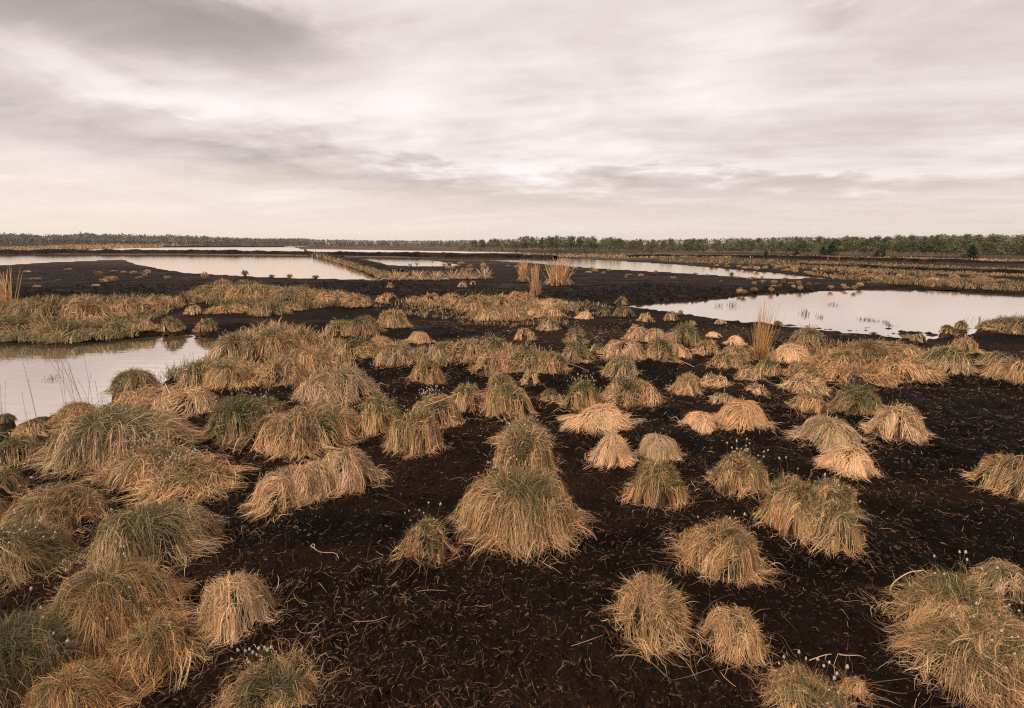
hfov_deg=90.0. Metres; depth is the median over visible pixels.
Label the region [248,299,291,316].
grass tussock
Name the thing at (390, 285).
grass tussock
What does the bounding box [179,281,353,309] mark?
dry grass
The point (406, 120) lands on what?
sky
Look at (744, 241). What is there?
birch tree
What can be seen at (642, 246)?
birch tree
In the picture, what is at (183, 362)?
sedge clump
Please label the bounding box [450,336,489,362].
grass tussock
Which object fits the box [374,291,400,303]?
grass tussock
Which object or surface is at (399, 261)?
triangular pool
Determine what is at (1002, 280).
grass tussock
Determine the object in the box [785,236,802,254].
birch tree
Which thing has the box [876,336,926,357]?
grass tussock
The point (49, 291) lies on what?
peat clods
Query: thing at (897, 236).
birch tree
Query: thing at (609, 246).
birch tree
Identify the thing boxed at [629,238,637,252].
birch tree
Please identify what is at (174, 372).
green grass
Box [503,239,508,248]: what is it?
birch tree
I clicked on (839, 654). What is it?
dry stalk
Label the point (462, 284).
grass tussock
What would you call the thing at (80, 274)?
ground
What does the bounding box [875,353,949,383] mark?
grass tussock
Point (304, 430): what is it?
grass tussock
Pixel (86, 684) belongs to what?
grass tussock
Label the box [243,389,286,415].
grass tussock
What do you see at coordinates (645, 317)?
grass tussock
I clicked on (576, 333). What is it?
grass tussock
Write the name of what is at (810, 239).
birch tree
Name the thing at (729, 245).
birch tree
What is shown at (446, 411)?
grass tussock
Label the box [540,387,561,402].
grass tussock
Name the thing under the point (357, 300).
grass tussock
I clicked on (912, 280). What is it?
dry grass
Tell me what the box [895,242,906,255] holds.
birch tree
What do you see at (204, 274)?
grass tussock
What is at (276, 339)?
grass tussock
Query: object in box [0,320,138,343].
green grass
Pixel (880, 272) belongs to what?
grass tussock
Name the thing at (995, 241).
birch tree
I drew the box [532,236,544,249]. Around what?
birch tree
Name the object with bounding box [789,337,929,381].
dry grass
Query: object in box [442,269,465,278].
moor grass
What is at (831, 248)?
pine tree
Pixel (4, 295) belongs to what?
moor grass
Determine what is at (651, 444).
grass tussock
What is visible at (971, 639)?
grass tussock
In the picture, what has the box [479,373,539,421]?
grass tussock
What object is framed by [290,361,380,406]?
grass tussock
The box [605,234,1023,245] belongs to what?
woods
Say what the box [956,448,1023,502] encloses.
grass tussock
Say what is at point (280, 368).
grass tussock
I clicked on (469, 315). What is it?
dry grass
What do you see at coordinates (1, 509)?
grass tussock
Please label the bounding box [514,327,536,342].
grass tussock
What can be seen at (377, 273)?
dry grass
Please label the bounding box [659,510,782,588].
grass tussock
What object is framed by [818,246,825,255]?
pine tree
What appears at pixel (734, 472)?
grass tussock
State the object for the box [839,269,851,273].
grass tussock
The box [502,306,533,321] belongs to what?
grass tussock
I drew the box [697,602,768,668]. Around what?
grass tussock
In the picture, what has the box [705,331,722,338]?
grass tussock
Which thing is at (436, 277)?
moor grass
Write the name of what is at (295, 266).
flooded cutting
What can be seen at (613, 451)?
grass tussock
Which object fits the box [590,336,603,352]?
grass tussock
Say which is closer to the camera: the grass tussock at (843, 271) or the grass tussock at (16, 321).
the grass tussock at (16, 321)
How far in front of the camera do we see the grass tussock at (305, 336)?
7.96 m
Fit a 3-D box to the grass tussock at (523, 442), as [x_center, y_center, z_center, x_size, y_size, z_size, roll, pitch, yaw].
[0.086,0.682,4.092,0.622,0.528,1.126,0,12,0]
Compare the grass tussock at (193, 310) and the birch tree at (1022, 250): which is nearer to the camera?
the grass tussock at (193, 310)
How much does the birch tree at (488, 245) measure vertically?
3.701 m
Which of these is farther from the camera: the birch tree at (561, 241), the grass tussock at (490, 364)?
the birch tree at (561, 241)
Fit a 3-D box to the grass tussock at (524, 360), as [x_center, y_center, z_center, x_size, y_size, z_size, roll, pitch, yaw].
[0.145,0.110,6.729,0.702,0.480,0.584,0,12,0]
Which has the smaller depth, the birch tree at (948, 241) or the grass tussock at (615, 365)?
the grass tussock at (615, 365)
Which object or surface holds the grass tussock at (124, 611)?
on the ground at (80, 274)
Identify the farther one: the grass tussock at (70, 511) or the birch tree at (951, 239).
the birch tree at (951, 239)
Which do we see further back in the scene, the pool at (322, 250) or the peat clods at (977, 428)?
the pool at (322, 250)
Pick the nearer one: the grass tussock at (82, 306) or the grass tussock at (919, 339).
the grass tussock at (919, 339)
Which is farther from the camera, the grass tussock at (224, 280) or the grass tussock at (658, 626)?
the grass tussock at (224, 280)
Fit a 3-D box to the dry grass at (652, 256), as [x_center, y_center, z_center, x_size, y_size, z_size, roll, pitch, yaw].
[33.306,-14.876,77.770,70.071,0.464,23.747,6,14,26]
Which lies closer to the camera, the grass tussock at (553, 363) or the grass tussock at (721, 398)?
the grass tussock at (721, 398)
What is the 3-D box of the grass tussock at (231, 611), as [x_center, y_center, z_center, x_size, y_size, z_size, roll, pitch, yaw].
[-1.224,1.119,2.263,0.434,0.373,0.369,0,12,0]
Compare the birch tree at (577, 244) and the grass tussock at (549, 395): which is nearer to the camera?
the grass tussock at (549, 395)
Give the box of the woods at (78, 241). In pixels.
[0,239,486,246]
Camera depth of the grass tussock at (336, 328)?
9.21 m
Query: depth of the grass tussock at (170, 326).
9.65 m
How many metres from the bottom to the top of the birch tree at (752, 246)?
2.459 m
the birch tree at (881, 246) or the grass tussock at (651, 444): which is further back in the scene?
the birch tree at (881, 246)
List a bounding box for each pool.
[0,332,236,434]
[93,247,306,250]
[306,249,512,252]
[357,257,456,265]
[430,257,825,278]
[628,289,1023,339]
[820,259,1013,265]
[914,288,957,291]
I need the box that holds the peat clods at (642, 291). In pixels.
[568,282,818,304]
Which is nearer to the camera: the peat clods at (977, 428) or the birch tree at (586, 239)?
the peat clods at (977, 428)
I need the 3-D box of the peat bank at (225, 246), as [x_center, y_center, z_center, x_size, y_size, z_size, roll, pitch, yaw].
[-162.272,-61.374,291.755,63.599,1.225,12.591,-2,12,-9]
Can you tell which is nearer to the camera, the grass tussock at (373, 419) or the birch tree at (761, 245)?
the grass tussock at (373, 419)
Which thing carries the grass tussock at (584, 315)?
on the ground at (80, 274)
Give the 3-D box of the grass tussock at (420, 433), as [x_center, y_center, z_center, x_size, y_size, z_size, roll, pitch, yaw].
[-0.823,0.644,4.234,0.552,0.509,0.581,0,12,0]
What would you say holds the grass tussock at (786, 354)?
on the ground at (80, 274)
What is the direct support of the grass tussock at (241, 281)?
on the ground at (80, 274)
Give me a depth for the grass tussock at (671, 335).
8.15 m
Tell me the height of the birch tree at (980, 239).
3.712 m
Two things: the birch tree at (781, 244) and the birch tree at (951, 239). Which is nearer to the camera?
the birch tree at (951, 239)
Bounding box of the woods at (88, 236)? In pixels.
[0,232,300,245]
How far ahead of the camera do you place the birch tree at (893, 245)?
83.16 m
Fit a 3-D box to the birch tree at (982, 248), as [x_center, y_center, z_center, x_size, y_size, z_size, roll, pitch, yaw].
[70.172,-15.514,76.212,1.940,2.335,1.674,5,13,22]
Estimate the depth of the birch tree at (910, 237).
110.09 m
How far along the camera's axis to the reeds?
4.71 m
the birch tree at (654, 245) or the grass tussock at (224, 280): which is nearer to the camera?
the grass tussock at (224, 280)
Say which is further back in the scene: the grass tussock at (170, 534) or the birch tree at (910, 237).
the birch tree at (910, 237)
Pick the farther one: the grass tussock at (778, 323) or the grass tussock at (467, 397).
the grass tussock at (778, 323)
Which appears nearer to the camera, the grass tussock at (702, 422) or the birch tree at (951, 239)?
the grass tussock at (702, 422)
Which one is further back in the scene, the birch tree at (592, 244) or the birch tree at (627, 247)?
the birch tree at (592, 244)
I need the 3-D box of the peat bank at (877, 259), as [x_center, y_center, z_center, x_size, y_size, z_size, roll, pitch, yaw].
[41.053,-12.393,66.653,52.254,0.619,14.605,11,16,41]
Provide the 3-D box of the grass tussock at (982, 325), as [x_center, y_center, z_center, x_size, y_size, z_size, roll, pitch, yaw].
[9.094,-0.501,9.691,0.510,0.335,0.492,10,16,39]
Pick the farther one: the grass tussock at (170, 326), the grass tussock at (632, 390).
the grass tussock at (170, 326)
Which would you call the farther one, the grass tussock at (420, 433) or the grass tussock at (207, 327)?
the grass tussock at (207, 327)
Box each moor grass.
[0,266,21,303]
[381,269,412,279]
[394,270,427,280]
[424,270,448,280]
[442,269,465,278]
[458,270,480,278]
[473,266,493,278]
[515,259,530,281]
[528,261,541,295]
[541,257,575,285]
[747,293,783,361]
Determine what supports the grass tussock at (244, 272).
on the ground at (80, 274)
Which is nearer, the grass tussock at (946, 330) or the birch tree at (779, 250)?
the grass tussock at (946, 330)
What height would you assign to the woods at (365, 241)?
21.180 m
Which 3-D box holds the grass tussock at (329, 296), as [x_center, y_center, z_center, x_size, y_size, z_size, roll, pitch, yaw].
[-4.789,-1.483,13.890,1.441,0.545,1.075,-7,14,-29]
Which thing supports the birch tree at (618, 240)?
on the ground at (80, 274)
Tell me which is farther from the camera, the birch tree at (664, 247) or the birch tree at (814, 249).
the birch tree at (664, 247)
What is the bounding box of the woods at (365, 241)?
[232,237,477,244]
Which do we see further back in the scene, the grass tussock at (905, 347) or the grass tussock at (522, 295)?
the grass tussock at (522, 295)
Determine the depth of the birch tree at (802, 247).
91.33 m
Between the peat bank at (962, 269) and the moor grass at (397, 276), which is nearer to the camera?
the moor grass at (397, 276)
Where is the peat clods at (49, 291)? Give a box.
[0,280,638,301]
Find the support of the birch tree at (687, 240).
on the ground at (80, 274)
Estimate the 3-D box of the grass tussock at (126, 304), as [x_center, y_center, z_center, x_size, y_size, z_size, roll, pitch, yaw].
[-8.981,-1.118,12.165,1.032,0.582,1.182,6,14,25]
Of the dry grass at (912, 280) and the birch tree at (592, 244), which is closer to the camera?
the dry grass at (912, 280)
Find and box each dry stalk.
[809,654,865,660]
[889,570,923,600]
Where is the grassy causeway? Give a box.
[308,252,407,272]
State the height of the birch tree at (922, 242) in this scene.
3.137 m
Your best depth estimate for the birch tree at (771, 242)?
94.86 m
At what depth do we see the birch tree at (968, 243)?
89.52 m
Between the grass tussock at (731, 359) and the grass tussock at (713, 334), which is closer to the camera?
the grass tussock at (731, 359)
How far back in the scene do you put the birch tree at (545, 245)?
150.69 m
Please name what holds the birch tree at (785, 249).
on the ground at (80, 274)
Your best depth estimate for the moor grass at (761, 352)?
7.22 m
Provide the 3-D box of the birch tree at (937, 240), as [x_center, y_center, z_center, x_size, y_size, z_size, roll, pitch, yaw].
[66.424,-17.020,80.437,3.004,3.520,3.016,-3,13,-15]
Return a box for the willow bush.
[573,247,584,253]
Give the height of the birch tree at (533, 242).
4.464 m
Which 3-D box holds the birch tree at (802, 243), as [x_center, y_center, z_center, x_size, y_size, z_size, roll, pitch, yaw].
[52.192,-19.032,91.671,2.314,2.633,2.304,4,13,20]
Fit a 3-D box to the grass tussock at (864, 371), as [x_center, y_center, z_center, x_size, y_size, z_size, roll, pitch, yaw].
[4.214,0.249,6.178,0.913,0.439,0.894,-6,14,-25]
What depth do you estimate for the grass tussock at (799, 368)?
6.39 m
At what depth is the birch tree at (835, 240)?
88.03 m
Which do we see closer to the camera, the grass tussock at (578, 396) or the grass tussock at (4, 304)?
the grass tussock at (578, 396)
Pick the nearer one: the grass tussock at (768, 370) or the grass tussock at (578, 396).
the grass tussock at (578, 396)
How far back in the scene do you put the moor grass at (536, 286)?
15.75 m
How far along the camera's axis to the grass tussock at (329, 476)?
3.34 m
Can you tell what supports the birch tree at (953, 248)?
on the ground at (80, 274)
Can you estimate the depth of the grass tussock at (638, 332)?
8.64 m
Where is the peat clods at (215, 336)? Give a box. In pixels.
[34,324,971,418]
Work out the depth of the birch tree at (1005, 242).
74.30 m
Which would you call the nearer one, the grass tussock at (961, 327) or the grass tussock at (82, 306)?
the grass tussock at (961, 327)
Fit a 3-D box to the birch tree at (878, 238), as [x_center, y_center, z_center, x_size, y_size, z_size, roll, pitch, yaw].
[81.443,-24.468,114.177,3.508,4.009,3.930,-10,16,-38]
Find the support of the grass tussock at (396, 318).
on the ground at (80, 274)
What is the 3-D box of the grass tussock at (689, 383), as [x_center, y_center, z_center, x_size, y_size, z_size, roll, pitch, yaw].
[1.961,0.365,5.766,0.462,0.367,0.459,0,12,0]
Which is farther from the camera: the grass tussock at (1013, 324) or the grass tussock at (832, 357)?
the grass tussock at (1013, 324)
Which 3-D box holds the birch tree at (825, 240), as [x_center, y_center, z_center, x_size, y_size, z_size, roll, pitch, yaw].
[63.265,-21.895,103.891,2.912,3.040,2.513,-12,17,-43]
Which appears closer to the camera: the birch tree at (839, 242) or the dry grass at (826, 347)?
the dry grass at (826, 347)
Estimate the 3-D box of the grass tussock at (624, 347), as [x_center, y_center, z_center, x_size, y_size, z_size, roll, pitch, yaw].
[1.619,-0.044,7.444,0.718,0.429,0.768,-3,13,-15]
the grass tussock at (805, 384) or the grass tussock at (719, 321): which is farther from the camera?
the grass tussock at (719, 321)
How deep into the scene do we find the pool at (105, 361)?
7.32 m
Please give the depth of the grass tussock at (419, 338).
8.43 m
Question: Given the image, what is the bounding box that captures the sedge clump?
[166,353,198,368]
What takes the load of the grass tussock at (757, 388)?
on the ground at (80, 274)
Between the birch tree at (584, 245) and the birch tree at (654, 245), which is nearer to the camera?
the birch tree at (654, 245)
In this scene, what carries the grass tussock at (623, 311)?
on the ground at (80, 274)
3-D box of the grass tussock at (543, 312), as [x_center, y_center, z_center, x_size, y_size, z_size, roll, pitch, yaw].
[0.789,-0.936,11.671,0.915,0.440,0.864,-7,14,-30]
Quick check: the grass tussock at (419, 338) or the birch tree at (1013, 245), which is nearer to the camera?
the grass tussock at (419, 338)
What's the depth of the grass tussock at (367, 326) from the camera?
9.20 m
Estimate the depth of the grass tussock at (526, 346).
7.39 m
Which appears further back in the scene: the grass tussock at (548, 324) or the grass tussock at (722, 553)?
the grass tussock at (548, 324)
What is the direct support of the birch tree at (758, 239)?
on the ground at (80, 274)
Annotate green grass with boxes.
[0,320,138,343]
[158,329,245,380]
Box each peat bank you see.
[0,249,311,254]
[163,245,284,246]
[322,251,559,258]
[625,254,1023,263]
[799,263,1023,273]
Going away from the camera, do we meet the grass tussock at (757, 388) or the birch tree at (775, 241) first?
the grass tussock at (757, 388)
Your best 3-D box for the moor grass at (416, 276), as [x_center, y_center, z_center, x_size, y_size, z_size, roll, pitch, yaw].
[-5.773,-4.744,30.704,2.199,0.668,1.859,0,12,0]
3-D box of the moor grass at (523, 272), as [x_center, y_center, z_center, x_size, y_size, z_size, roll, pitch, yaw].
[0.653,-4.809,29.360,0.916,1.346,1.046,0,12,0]
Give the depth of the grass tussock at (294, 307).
12.51 m
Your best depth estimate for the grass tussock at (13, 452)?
3.88 m
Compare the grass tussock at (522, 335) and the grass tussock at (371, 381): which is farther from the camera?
the grass tussock at (522, 335)
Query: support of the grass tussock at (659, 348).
on the ground at (80, 274)
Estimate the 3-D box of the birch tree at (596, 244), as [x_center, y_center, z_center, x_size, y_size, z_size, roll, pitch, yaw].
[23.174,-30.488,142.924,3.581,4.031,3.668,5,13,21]
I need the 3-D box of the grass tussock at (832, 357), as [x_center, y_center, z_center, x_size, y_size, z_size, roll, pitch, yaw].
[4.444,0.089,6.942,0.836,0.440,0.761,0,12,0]
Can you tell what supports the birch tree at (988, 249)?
on the ground at (80, 274)
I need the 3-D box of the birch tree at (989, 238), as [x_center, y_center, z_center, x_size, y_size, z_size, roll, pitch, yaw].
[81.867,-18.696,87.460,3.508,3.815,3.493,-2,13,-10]
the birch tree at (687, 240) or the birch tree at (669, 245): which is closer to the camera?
the birch tree at (669, 245)
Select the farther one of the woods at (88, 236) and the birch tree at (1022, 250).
the woods at (88, 236)
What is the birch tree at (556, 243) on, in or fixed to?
on the ground at (80, 274)
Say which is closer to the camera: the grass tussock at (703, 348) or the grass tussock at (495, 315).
the grass tussock at (703, 348)
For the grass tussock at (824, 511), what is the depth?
2.96 m
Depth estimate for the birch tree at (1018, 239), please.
84.80 m
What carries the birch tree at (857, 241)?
on the ground at (80, 274)
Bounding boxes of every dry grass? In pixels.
[0,242,215,249]
[0,292,184,333]
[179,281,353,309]
[202,318,363,389]
[311,251,409,278]
[371,292,610,327]
[372,341,559,367]
[521,253,1023,260]
[655,257,1023,269]
[786,264,1023,276]
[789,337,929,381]
[806,271,1023,290]
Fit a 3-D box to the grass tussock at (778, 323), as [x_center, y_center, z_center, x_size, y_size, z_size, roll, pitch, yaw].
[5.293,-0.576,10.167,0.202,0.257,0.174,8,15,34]
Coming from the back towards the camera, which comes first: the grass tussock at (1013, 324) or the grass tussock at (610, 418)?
the grass tussock at (1013, 324)
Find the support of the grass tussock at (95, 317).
on the ground at (80, 274)
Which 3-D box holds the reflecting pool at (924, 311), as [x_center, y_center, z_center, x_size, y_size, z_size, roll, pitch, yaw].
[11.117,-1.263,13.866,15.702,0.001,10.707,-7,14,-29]
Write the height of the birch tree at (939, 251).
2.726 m
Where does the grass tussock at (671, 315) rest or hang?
on the ground at (80, 274)
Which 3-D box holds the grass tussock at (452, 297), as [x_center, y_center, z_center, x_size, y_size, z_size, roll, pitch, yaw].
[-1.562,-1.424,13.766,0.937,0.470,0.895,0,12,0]
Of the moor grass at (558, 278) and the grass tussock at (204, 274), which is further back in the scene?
the grass tussock at (204, 274)
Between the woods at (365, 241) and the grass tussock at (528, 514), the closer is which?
the grass tussock at (528, 514)
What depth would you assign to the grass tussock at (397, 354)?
6.91 m
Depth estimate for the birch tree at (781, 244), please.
108.88 m
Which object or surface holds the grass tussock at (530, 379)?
on the ground at (80, 274)
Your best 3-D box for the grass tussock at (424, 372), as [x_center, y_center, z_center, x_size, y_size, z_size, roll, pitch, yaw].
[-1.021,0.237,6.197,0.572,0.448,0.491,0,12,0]
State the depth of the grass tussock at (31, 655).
1.88 m
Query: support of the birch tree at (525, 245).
on the ground at (80, 274)
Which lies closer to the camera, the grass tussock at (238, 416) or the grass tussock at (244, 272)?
the grass tussock at (238, 416)
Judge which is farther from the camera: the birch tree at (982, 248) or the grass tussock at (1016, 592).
the birch tree at (982, 248)
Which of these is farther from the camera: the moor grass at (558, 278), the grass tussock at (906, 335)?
the moor grass at (558, 278)
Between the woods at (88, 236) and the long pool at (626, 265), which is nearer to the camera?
the long pool at (626, 265)
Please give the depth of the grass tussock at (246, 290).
14.44 m
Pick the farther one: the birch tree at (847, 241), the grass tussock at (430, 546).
the birch tree at (847, 241)
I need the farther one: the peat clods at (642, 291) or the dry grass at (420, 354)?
the peat clods at (642, 291)
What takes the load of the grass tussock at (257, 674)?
on the ground at (80, 274)
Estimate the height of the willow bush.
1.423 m
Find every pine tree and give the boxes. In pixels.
[762,250,770,257]
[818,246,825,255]
[822,242,840,256]
[957,244,979,258]
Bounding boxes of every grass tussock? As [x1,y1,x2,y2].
[0,293,71,319]
[0,296,34,315]
[0,310,72,342]
[0,382,17,431]
[0,426,49,467]
[0,466,30,500]
[0,476,115,541]
[0,497,22,524]
[0,509,85,593]
[0,586,98,707]
[9,359,68,437]
[15,540,214,707]
[16,394,203,480]
[17,639,142,707]
[22,317,107,343]
[47,293,125,321]
[71,489,230,580]
[79,319,137,340]
[79,428,257,510]
[83,313,106,322]
[100,366,163,401]
[103,276,117,281]
[110,295,164,314]
[110,381,179,408]
[119,316,159,334]
[146,294,185,307]
[150,384,218,417]
[154,315,185,335]
[168,357,212,389]
[174,290,204,304]
[182,280,238,301]
[183,305,205,314]
[186,566,281,652]
[193,317,220,336]
[194,388,280,447]
[199,355,261,392]
[201,272,208,278]
[202,303,250,313]
[204,640,325,707]
[207,326,263,361]
[215,278,230,283]
[221,279,284,300]
[228,397,367,462]
[237,279,249,283]
[238,443,392,521]
[241,270,248,276]
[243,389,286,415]
[245,351,309,387]
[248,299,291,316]
[252,321,308,359]
[269,280,324,302]
[285,303,306,310]
[290,327,326,350]
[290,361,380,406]
[294,344,345,371]
[312,289,349,304]
[319,316,360,336]
[319,403,360,428]
[320,334,329,341]
[334,333,381,359]
[341,292,373,307]
[343,376,380,388]
[346,314,387,336]
[349,386,404,437]
[368,334,393,347]
[372,338,417,368]
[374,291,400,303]
[376,307,411,327]
[381,398,445,459]
[387,282,394,287]
[390,501,457,564]
[402,331,435,344]
[404,385,465,429]
[405,355,448,384]
[408,295,420,302]
[421,292,440,303]
[427,340,457,360]
[437,292,463,305]
[443,454,600,564]
[449,291,493,311]
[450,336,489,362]
[451,382,483,412]
[458,281,467,287]
[467,351,509,376]
[472,308,504,322]
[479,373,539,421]
[480,331,509,353]
[488,292,515,305]
[488,412,562,476]
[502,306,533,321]
[504,290,535,301]
[504,345,540,372]
[513,338,536,352]
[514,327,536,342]
[520,370,539,386]
[528,303,566,318]
[533,346,571,374]
[535,315,560,330]
[537,297,565,306]
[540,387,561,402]
[551,373,602,410]
[557,401,645,435]
[560,338,596,363]
[562,321,589,343]
[574,311,593,318]
[588,432,639,468]
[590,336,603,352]
[597,307,611,316]
[597,336,646,360]
[598,369,668,407]
[600,352,642,377]
[602,566,700,664]
[613,306,633,317]
[614,296,627,306]
[620,324,646,341]
[620,449,692,511]
[635,432,685,461]
[637,312,654,321]
[639,332,681,362]
[641,327,664,342]
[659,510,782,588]
[661,332,677,344]
[664,311,678,320]
[666,370,703,396]
[670,321,708,348]
[671,342,692,358]
[677,411,718,434]
[689,337,721,356]
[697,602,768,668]
[700,372,730,387]
[702,438,771,499]
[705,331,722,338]
[707,349,743,369]
[710,388,734,404]
[710,396,777,434]
[714,319,726,324]
[720,343,752,362]
[721,335,747,346]
[733,363,766,380]
[744,381,768,395]
[751,457,872,558]
[755,356,785,378]
[756,650,854,707]
[767,343,812,364]
[773,321,783,325]
[776,373,830,395]
[779,357,825,380]
[782,390,835,416]
[782,414,883,454]
[783,324,827,349]
[807,345,866,367]
[812,444,883,482]
[819,357,910,388]
[823,268,835,272]
[827,378,883,415]
[838,676,871,703]
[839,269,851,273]
[840,337,891,361]
[857,399,937,444]
[871,271,884,274]
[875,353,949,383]
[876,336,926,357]
[877,550,1023,707]
[901,332,912,339]
[910,334,926,343]
[921,342,980,376]
[938,324,956,337]
[948,334,986,353]
[952,320,970,334]
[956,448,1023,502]
[968,557,1023,603]
[974,349,1018,364]
[975,319,993,332]
[978,355,1023,385]
[979,311,1023,334]
[997,278,1009,282]
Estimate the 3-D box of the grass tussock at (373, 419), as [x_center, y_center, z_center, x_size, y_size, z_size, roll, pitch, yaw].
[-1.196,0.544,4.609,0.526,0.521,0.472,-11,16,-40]
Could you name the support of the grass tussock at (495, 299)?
on the ground at (80, 274)
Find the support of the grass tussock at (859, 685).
on the ground at (80, 274)
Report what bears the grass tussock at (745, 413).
on the ground at (80, 274)
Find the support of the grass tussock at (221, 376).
on the ground at (80, 274)
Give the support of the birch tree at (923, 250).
on the ground at (80, 274)
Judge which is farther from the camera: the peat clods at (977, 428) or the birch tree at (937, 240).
the birch tree at (937, 240)
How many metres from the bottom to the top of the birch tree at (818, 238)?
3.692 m
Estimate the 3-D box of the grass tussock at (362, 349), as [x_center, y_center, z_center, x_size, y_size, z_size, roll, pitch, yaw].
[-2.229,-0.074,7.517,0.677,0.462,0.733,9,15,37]
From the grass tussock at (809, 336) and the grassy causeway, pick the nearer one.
the grass tussock at (809, 336)
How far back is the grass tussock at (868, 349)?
7.20 m
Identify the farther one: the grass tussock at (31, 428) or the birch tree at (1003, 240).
the birch tree at (1003, 240)
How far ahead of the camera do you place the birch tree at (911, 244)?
82.56 m
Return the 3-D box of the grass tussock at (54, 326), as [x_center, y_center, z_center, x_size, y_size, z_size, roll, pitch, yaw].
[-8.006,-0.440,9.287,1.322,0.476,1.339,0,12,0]
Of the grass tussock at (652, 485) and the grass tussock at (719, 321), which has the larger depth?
the grass tussock at (719, 321)
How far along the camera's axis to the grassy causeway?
44.79 m
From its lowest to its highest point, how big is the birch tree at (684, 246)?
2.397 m
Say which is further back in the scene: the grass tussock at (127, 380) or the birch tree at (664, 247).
the birch tree at (664, 247)
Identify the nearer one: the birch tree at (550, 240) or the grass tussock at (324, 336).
the grass tussock at (324, 336)
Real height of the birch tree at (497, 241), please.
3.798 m
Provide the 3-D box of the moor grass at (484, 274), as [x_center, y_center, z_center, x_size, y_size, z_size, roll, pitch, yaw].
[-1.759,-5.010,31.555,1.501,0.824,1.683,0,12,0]
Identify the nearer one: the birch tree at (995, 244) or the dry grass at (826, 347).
the dry grass at (826, 347)
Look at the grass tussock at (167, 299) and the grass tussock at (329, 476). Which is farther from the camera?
the grass tussock at (167, 299)
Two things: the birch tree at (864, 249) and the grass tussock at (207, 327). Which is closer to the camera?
the grass tussock at (207, 327)
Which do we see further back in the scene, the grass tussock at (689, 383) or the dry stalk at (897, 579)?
the grass tussock at (689, 383)
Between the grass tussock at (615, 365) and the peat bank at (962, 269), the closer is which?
the grass tussock at (615, 365)
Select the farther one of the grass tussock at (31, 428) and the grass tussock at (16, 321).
the grass tussock at (16, 321)
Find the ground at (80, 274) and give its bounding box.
[0,244,1023,707]
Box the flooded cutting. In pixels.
[0,254,378,279]
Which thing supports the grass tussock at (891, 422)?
on the ground at (80, 274)
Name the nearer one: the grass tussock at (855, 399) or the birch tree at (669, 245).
the grass tussock at (855, 399)
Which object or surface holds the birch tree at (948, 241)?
on the ground at (80, 274)
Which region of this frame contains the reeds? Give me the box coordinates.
[36,337,104,421]
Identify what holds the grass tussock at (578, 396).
on the ground at (80, 274)
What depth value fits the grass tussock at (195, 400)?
4.97 m
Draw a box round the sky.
[0,0,1023,243]
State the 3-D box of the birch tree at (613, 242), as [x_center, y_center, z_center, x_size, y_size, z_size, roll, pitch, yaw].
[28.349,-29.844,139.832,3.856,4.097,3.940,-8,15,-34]
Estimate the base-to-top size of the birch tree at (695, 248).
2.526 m
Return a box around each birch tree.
[485,239,493,247]
[495,239,502,246]
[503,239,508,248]
[517,238,527,249]
[521,236,531,248]
[527,237,536,247]
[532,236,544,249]
[539,238,546,250]
[544,235,552,249]
[547,237,558,250]
[552,238,561,248]
[556,237,564,249]
[563,235,574,249]
[564,236,576,248]
[573,238,582,248]
[575,236,586,251]
[582,237,591,248]
[587,236,598,247]
[589,238,600,247]
[604,240,613,249]
[609,237,619,249]
[613,237,624,249]
[624,242,632,252]
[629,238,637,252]
[636,242,645,252]
[653,241,659,252]
[659,241,667,252]
[666,241,674,252]
[680,239,690,252]
[680,242,687,252]
[689,238,697,251]
[692,241,700,251]
[695,237,709,252]
[712,242,719,252]
[724,238,736,251]
[736,239,747,253]
[747,242,756,253]
[753,237,763,251]
[757,242,766,252]
[767,238,779,251]
[767,240,775,252]
[769,244,781,252]
[778,241,785,252]
[781,242,791,252]
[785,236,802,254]
[797,240,809,254]
[801,243,810,252]
[805,242,819,252]
[806,237,816,248]
[811,235,824,252]
[817,238,829,249]
[825,238,842,250]
[834,240,844,252]
[838,235,855,253]
[845,236,862,255]
[857,239,871,253]
[860,236,877,254]
[871,242,886,254]
[873,235,882,243]
[877,243,891,252]
[878,234,901,253]
[878,238,890,247]
[890,237,907,253]
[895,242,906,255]
[899,239,919,255]
[906,234,917,245]
[910,237,926,253]
[916,237,934,254]
[924,234,945,256]
[935,240,950,256]
[941,240,955,255]
[944,236,955,252]
[946,238,964,255]
[954,234,973,254]
[959,234,977,253]
[970,241,979,252]
[972,234,988,254]
[977,242,990,255]
[979,233,1002,255]
[980,234,1003,254]
[983,241,1000,255]
[990,241,1003,256]
[992,240,1014,257]
[997,238,1012,254]
[1006,243,1021,257]
[1007,235,1023,255]
[1017,242,1023,256]
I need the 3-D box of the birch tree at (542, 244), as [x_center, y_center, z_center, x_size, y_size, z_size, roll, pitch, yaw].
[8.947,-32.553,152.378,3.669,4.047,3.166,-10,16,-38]
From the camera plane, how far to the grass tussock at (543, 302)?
13.49 m
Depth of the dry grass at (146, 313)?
11.72 m
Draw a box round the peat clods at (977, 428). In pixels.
[900,389,1023,458]
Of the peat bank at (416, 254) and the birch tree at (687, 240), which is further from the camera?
the birch tree at (687, 240)
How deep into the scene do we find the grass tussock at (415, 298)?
14.27 m
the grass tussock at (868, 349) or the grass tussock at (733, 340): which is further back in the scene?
the grass tussock at (733, 340)
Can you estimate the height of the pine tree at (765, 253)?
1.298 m
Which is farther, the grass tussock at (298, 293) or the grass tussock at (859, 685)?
the grass tussock at (298, 293)
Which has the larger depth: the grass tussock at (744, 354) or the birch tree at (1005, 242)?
the birch tree at (1005, 242)
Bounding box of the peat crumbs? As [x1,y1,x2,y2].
[0,336,1023,707]

